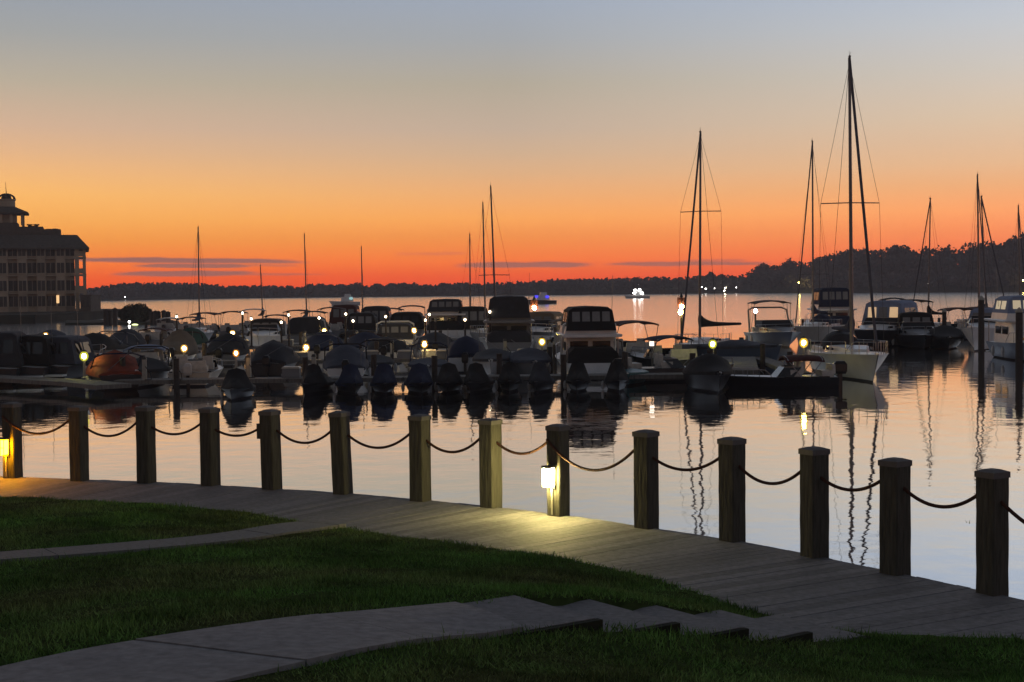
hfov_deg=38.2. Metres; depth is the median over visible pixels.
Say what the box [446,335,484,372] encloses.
motorboat
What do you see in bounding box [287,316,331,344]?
cabin cruiser
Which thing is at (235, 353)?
dock lamp
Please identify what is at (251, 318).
dock lamp
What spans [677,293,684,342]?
channel marker
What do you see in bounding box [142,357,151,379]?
power pedestal
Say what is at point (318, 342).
motorboat
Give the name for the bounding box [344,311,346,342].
dock lamp
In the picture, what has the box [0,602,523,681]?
garden path
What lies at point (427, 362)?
motorboat
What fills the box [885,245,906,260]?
tree
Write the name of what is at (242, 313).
dock lamp
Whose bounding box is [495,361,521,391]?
personal watercraft
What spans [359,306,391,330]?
cabin cruiser
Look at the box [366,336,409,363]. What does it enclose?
motorboat
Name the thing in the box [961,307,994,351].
cabin cruiser
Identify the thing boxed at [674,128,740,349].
sailboat
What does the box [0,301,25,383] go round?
cabin cruiser
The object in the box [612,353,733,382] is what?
motorboat
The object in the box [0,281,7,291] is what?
window
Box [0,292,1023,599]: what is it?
water
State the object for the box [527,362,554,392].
personal watercraft
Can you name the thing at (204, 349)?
floating dock
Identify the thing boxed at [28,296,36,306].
window
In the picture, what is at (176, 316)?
dock lamp
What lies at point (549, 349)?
piling
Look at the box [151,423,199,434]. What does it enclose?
rope
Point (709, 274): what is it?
tree
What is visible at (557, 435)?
rope post
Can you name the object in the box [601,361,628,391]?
personal watercraft
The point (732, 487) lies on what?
rope post
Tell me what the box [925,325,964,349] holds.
motorboat
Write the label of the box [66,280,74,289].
window
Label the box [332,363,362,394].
personal watercraft
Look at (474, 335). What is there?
sailboat
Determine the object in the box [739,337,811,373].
boat
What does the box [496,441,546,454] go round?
rope
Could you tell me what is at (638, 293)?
cabin cruiser
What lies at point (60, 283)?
window
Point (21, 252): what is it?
window
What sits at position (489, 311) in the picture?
dock lamp
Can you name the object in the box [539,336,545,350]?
dock lamp
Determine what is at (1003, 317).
cabin cruiser
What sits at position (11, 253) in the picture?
window
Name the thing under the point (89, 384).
floating dock
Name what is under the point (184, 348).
dock lamp
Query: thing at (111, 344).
motorboat
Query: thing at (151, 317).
piling
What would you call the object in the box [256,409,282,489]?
rope post
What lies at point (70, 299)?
window
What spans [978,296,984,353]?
piling
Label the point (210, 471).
rope post
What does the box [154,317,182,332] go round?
motorboat
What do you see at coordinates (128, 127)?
sky
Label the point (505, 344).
power pedestal
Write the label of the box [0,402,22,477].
rope post
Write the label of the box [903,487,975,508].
rope
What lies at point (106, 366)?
motorboat
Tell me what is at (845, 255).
tree
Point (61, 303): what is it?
window
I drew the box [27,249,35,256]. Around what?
window
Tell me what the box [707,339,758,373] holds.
boat
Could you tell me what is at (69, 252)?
window
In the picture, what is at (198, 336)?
motorboat
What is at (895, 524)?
rope post
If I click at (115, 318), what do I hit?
piling
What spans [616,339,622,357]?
motorboat
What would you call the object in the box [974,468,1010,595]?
rope post
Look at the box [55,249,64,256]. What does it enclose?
window
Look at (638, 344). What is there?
motorboat
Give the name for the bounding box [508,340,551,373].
motorboat
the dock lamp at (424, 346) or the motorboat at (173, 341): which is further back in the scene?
the motorboat at (173, 341)
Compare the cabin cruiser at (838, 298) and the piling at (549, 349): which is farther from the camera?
the cabin cruiser at (838, 298)
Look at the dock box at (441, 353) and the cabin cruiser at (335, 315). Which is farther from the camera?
the cabin cruiser at (335, 315)
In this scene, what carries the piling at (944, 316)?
in the water
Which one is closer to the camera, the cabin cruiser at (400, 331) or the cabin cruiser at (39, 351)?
the cabin cruiser at (39, 351)
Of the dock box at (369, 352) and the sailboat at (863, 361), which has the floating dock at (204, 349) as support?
the dock box at (369, 352)
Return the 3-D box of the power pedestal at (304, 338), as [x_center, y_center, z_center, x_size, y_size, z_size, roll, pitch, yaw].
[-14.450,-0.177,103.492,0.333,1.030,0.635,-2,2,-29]
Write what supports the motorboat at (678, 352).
on the water
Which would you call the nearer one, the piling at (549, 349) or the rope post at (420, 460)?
the rope post at (420, 460)
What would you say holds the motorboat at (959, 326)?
on the water
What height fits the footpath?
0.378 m
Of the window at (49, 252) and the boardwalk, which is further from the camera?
the window at (49, 252)
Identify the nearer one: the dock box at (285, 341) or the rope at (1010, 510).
the rope at (1010, 510)
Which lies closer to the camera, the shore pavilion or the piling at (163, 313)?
the piling at (163, 313)
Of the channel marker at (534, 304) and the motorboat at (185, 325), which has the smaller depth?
the channel marker at (534, 304)
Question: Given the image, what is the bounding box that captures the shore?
[0,309,120,323]
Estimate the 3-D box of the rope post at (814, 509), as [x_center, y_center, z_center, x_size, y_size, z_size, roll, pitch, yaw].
[2.897,1.687,14.171,0.214,1.351,0.214,-2,2,-29]
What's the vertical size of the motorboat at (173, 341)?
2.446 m
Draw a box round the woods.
[75,232,1023,298]
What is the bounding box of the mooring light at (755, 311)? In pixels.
[753,309,756,325]
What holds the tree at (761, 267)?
on the hills
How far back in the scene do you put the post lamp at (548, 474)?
16.73 m
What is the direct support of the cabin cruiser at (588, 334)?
on the water
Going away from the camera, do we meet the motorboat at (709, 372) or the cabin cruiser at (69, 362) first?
the motorboat at (709, 372)
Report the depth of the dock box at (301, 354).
82.57 m
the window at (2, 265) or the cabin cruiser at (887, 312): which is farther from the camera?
the window at (2, 265)
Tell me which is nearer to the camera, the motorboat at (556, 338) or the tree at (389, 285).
the motorboat at (556, 338)
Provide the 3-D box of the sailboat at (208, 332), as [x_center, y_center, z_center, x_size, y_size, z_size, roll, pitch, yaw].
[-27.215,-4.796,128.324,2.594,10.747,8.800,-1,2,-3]
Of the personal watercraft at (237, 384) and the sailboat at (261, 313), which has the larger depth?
the sailboat at (261, 313)
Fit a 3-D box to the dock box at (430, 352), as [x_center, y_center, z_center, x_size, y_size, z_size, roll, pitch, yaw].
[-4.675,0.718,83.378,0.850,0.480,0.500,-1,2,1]
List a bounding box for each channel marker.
[530,296,537,311]
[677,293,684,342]
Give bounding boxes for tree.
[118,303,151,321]
[316,283,325,288]
[370,283,382,287]
[384,283,397,287]
[705,271,715,278]
[753,262,768,274]
[780,257,796,274]
[810,257,825,267]
[841,248,858,261]
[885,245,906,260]
[966,242,984,259]
[1002,235,1020,250]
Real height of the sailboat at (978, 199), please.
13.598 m
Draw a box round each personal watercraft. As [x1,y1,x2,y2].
[220,368,255,400]
[300,364,334,394]
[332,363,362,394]
[367,363,396,394]
[401,363,432,394]
[434,362,463,393]
[464,362,494,393]
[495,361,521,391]
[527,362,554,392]
[563,361,590,391]
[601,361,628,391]
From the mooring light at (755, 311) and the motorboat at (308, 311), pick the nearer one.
the mooring light at (755, 311)
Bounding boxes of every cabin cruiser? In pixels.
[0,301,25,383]
[0,316,56,376]
[26,314,105,378]
[244,318,287,345]
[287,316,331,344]
[329,294,359,304]
[329,304,359,335]
[347,312,379,339]
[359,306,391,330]
[376,320,418,343]
[389,311,426,339]
[424,281,465,340]
[455,306,488,337]
[483,272,536,351]
[528,292,556,303]
[529,311,562,350]
[555,279,621,373]
[624,288,649,297]
[744,300,800,347]
[804,280,856,327]
[854,280,917,347]
[891,312,935,348]
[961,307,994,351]
[984,270,1023,360]
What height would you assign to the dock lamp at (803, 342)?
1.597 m
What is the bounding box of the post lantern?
[649,340,654,366]
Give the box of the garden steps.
[462,595,871,643]
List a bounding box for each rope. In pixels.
[1,415,68,434]
[84,422,135,436]
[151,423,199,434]
[215,428,256,436]
[276,429,329,443]
[347,433,408,448]
[426,438,478,452]
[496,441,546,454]
[546,438,633,471]
[652,456,717,470]
[739,465,799,484]
[820,476,879,491]
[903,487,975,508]
[1000,500,1023,523]
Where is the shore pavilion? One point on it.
(90, 302)
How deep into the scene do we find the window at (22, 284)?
245.70 m
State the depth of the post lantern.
72.04 m
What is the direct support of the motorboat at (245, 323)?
on the water
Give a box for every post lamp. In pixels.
[0,437,9,476]
[541,465,555,514]
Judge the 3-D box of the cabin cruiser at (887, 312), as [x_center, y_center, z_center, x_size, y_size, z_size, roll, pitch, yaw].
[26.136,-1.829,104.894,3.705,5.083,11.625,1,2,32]
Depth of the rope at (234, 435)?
19.61 m
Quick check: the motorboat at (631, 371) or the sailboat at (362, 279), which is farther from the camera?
the sailboat at (362, 279)
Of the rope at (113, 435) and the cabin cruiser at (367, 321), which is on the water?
the cabin cruiser at (367, 321)
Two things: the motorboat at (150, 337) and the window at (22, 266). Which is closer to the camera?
the motorboat at (150, 337)
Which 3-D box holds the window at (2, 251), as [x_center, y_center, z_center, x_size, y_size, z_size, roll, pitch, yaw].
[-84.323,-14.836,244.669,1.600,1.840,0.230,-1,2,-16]
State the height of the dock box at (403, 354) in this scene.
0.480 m
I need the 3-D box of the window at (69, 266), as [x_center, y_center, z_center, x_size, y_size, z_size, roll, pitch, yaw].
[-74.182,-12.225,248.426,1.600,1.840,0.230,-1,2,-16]
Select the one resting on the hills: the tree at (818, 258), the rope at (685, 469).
the tree at (818, 258)
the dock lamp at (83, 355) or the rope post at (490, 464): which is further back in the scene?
the dock lamp at (83, 355)
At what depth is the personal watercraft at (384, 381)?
62.30 m
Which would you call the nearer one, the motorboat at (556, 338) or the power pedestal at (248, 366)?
the power pedestal at (248, 366)
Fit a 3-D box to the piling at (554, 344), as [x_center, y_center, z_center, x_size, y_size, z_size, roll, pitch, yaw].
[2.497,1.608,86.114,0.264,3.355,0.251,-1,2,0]
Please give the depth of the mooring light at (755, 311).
111.95 m
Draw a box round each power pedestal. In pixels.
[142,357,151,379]
[172,356,181,379]
[246,355,254,377]
[303,331,306,342]
[311,354,316,363]
[329,341,332,350]
[503,339,510,351]
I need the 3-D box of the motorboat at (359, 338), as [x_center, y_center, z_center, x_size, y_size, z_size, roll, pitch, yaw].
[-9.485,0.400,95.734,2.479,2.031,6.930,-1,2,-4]
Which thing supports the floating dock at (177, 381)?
on the water
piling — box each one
[103,309,108,324]
[108,310,112,324]
[112,308,117,324]
[149,311,152,324]
[153,310,157,324]
[161,310,166,320]
[166,311,170,322]
[434,317,436,341]
[547,342,552,370]
[552,340,556,362]
[942,308,946,324]
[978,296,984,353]
[1015,307,1022,365]
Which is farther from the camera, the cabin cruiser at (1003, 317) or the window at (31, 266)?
the window at (31, 266)
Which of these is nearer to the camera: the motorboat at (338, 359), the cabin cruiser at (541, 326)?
the motorboat at (338, 359)
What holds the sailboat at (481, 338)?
on the water
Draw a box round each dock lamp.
[80,350,87,378]
[175,314,177,329]
[181,343,187,355]
[233,348,238,367]
[241,311,243,338]
[250,316,253,346]
[280,320,282,342]
[287,312,290,345]
[302,342,309,359]
[317,315,320,331]
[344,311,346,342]
[351,318,354,335]
[384,314,386,336]
[411,326,416,344]
[421,339,427,357]
[463,317,466,335]
[488,309,491,332]
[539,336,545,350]
[709,338,716,353]
[799,336,807,371]
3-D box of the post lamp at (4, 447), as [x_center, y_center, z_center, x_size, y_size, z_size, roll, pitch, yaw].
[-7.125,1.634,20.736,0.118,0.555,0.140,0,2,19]
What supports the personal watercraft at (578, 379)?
on the water
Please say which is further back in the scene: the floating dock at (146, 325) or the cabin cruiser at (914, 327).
the floating dock at (146, 325)
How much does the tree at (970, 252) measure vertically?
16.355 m
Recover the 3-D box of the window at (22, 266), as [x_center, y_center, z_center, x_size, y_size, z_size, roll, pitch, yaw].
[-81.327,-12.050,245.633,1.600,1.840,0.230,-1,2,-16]
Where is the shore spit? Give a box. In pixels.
[65,320,174,324]
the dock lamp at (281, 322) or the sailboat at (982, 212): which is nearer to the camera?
the dock lamp at (281, 322)
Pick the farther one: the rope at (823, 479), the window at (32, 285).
the window at (32, 285)
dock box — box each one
[281,366,300,377]
[282,339,293,345]
[295,351,307,359]
[363,350,378,354]
[397,350,412,358]
[422,349,436,357]
[437,350,445,357]
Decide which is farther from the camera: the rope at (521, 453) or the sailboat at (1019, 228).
the sailboat at (1019, 228)
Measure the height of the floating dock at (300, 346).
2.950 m
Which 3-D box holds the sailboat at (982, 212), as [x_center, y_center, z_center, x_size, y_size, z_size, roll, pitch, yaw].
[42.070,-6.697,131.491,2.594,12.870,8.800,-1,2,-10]
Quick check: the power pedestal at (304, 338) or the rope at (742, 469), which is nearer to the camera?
the rope at (742, 469)
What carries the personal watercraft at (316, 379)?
on the water
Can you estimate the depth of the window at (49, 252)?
247.45 m
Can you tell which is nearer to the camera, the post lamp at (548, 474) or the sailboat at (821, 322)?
the post lamp at (548, 474)
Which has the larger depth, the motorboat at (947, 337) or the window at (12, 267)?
the window at (12, 267)
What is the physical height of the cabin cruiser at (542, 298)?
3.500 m
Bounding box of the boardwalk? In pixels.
[0,476,1023,638]
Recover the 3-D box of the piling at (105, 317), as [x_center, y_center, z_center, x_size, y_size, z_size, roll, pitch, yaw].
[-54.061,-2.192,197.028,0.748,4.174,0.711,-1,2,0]
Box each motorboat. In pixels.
[39,329,65,335]
[84,330,130,352]
[86,346,141,390]
[105,328,145,345]
[123,344,171,363]
[128,342,170,388]
[138,327,172,344]
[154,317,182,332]
[162,329,198,365]
[167,356,223,386]
[178,316,207,329]
[183,327,207,351]
[189,312,221,337]
[205,333,249,366]
[218,311,249,337]
[241,308,266,327]
[251,340,299,376]
[262,314,290,325]
[283,309,312,327]
[302,331,342,358]
[318,307,345,336]
[321,343,370,375]
[348,332,382,350]
[359,339,397,375]
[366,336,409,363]
[398,305,425,317]
[408,341,447,374]
[414,332,451,356]
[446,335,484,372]
[472,338,511,374]
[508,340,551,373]
[546,319,561,352]
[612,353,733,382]
[615,320,658,361]
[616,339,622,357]
[625,368,648,385]
[630,335,697,366]
[682,353,732,393]
[692,333,781,364]
[726,354,846,387]
[878,298,905,300]
[906,299,939,325]
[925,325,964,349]
[937,307,972,339]
[957,306,989,323]
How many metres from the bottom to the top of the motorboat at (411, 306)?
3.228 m
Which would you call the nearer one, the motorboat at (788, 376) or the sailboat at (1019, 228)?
the motorboat at (788, 376)
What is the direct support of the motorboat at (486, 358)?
on the water
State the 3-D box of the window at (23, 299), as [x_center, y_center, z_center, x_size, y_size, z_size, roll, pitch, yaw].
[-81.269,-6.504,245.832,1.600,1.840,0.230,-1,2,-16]
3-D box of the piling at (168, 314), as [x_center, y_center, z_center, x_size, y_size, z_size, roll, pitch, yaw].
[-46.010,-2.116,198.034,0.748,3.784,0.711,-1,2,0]
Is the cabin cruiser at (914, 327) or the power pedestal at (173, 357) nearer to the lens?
the power pedestal at (173, 357)
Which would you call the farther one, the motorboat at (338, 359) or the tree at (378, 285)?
the tree at (378, 285)
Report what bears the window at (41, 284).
in the hotel
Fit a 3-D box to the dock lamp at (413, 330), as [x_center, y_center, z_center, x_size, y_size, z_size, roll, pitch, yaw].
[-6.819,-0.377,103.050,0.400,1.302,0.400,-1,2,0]
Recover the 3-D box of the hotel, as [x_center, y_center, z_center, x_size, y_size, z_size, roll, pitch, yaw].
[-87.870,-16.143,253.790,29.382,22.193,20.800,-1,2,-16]
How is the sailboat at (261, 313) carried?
on the water
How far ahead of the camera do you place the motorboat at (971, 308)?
127.13 m
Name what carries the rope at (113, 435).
attached to the rope post at (79, 446)
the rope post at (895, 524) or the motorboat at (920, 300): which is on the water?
the motorboat at (920, 300)
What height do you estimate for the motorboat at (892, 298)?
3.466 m
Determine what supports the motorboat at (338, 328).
on the water
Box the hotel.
[0,182,88,311]
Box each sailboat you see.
[182,225,213,340]
[249,264,266,321]
[302,234,309,316]
[361,245,363,311]
[460,233,480,329]
[470,202,492,341]
[479,183,510,348]
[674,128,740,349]
[792,137,839,343]
[807,52,888,382]
[913,196,958,326]
[954,194,1003,323]
[960,174,992,327]
[1009,205,1023,294]
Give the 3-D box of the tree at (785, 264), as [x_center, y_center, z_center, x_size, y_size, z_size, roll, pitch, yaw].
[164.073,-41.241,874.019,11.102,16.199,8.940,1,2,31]
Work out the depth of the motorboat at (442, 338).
93.64 m
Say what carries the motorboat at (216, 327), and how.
on the water
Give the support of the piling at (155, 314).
in the water
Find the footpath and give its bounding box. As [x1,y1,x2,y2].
[0,520,345,563]
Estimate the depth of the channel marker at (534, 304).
117.91 m
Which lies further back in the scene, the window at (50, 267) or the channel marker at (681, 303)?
the window at (50, 267)
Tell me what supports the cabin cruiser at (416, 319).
on the water
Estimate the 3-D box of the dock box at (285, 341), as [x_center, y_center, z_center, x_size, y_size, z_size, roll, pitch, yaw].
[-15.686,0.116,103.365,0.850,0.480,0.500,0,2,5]
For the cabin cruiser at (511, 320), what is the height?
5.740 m
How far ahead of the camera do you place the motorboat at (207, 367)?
68.34 m
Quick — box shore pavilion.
[79,295,100,311]
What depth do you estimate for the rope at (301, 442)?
19.12 m
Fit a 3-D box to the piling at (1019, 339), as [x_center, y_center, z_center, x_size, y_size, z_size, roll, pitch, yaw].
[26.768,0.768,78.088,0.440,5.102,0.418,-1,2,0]
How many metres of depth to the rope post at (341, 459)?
18.78 m
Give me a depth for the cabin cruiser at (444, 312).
124.05 m
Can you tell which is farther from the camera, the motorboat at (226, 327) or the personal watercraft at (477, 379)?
the motorboat at (226, 327)
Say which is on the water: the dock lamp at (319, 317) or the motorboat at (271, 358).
the motorboat at (271, 358)
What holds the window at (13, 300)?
in the hotel
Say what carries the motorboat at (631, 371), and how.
on the water
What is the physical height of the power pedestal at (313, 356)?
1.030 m
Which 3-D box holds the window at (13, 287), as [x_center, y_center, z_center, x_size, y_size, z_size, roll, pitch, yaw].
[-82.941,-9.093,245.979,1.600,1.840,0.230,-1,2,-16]
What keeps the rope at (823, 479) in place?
attached to the rope post at (814, 509)
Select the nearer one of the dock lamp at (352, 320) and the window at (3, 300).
the dock lamp at (352, 320)
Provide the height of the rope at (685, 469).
0.241 m
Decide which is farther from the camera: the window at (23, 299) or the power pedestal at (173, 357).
the window at (23, 299)
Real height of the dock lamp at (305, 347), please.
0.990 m
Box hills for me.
[75,255,1023,300]
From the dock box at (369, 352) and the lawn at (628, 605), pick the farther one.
the dock box at (369, 352)
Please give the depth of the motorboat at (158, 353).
77.90 m
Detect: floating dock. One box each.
[0,375,131,389]
[114,352,695,391]
[134,330,441,350]
[145,323,344,334]
[169,339,550,364]
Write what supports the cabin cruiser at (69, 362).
on the water
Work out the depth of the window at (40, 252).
246.36 m
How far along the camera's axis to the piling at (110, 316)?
197.72 m
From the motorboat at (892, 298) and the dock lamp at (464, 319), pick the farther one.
the motorboat at (892, 298)
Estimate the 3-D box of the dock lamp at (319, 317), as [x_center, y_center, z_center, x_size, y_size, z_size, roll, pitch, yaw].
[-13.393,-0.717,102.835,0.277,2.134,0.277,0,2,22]
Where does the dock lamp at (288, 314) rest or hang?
on the floating dock at (300, 346)
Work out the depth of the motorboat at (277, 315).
138.34 m
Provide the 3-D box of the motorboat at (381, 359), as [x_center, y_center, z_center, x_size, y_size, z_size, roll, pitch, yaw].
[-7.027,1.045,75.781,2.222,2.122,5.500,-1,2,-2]
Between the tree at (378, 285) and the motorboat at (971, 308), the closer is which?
the motorboat at (971, 308)
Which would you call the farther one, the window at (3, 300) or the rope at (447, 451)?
the window at (3, 300)
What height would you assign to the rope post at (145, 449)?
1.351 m
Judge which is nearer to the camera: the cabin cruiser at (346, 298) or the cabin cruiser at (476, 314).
the cabin cruiser at (476, 314)
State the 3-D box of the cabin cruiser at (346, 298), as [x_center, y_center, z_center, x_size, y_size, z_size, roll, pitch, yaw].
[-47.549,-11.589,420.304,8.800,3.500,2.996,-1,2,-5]
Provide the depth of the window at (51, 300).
247.75 m
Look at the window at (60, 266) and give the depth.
247.32 m
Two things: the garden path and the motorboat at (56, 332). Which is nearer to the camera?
the garden path
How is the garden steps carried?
on the lawn at (628, 605)
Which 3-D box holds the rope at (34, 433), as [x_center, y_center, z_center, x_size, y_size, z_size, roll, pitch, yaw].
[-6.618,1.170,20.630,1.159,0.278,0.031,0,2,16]
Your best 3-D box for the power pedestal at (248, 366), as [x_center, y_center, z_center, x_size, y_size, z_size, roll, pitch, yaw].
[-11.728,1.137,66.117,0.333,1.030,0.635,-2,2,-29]
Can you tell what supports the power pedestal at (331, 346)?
on the floating dock at (204, 349)
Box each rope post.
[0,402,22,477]
[67,405,88,481]
[134,405,156,483]
[198,407,220,485]
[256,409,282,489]
[328,411,352,494]
[408,414,431,501]
[478,418,502,508]
[545,424,569,516]
[632,429,659,529]
[717,436,746,542]
[798,446,829,558]
[878,457,911,575]
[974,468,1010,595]
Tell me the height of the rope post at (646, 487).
1.357 m
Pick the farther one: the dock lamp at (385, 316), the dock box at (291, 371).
the dock lamp at (385, 316)
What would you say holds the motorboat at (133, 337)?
on the water
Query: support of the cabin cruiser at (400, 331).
on the water
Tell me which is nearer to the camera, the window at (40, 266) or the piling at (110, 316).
the piling at (110, 316)
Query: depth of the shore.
224.21 m
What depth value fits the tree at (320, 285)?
933.38 m
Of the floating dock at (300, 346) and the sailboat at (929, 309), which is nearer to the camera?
the floating dock at (300, 346)
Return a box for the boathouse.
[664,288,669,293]
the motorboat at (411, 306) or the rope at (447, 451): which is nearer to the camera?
the rope at (447, 451)
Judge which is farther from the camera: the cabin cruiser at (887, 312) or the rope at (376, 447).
the cabin cruiser at (887, 312)
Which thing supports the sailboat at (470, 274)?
on the water
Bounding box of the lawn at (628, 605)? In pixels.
[0,496,1023,681]
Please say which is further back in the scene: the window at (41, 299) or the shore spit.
the window at (41, 299)
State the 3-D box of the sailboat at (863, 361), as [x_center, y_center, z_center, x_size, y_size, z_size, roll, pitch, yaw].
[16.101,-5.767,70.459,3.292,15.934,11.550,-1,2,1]
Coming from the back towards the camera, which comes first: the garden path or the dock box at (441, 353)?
the dock box at (441, 353)
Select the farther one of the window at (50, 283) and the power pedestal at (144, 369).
the window at (50, 283)
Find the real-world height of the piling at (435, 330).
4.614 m
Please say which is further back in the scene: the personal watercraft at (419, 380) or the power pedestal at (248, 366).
the power pedestal at (248, 366)
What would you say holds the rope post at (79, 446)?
on the boardwalk
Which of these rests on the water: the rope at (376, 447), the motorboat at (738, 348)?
the motorboat at (738, 348)
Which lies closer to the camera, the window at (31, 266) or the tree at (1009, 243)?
the window at (31, 266)
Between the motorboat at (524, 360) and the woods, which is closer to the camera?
the motorboat at (524, 360)
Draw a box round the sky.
[0,0,1023,288]
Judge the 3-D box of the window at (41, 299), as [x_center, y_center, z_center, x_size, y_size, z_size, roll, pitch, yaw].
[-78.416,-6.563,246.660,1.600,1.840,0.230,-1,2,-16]
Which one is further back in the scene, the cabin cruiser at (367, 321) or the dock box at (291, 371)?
the cabin cruiser at (367, 321)
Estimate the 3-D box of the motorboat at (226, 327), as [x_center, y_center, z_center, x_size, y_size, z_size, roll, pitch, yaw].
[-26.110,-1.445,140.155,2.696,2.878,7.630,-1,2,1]
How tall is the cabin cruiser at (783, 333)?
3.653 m
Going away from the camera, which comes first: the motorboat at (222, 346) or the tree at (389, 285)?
the motorboat at (222, 346)
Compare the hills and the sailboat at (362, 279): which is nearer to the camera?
the sailboat at (362, 279)
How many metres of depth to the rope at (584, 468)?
16.46 m
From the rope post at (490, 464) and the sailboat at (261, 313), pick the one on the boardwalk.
the rope post at (490, 464)
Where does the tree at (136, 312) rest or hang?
on the shore spit
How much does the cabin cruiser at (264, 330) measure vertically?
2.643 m
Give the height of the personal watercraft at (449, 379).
1.468 m
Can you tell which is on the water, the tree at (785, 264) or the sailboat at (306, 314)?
the sailboat at (306, 314)
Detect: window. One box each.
[0,249,6,256]
[0,263,7,273]
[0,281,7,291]
[0,297,8,307]
[8,249,16,256]
[8,263,16,273]
[8,281,17,291]
[9,296,17,307]
[17,249,26,256]
[17,263,26,273]
[18,281,27,291]
[19,296,26,306]
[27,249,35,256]
[27,263,35,273]
[28,281,36,291]
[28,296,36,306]
[36,249,45,256]
[36,263,45,273]
[36,280,46,291]
[37,296,46,306]
[46,249,54,256]
[46,263,55,273]
[47,280,54,290]
[47,296,55,306]
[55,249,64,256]
[56,263,65,273]
[56,296,65,306]
[57,280,64,290]
[65,249,74,256]
[66,263,74,273]
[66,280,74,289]
[66,296,75,306]
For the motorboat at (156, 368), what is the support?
on the water

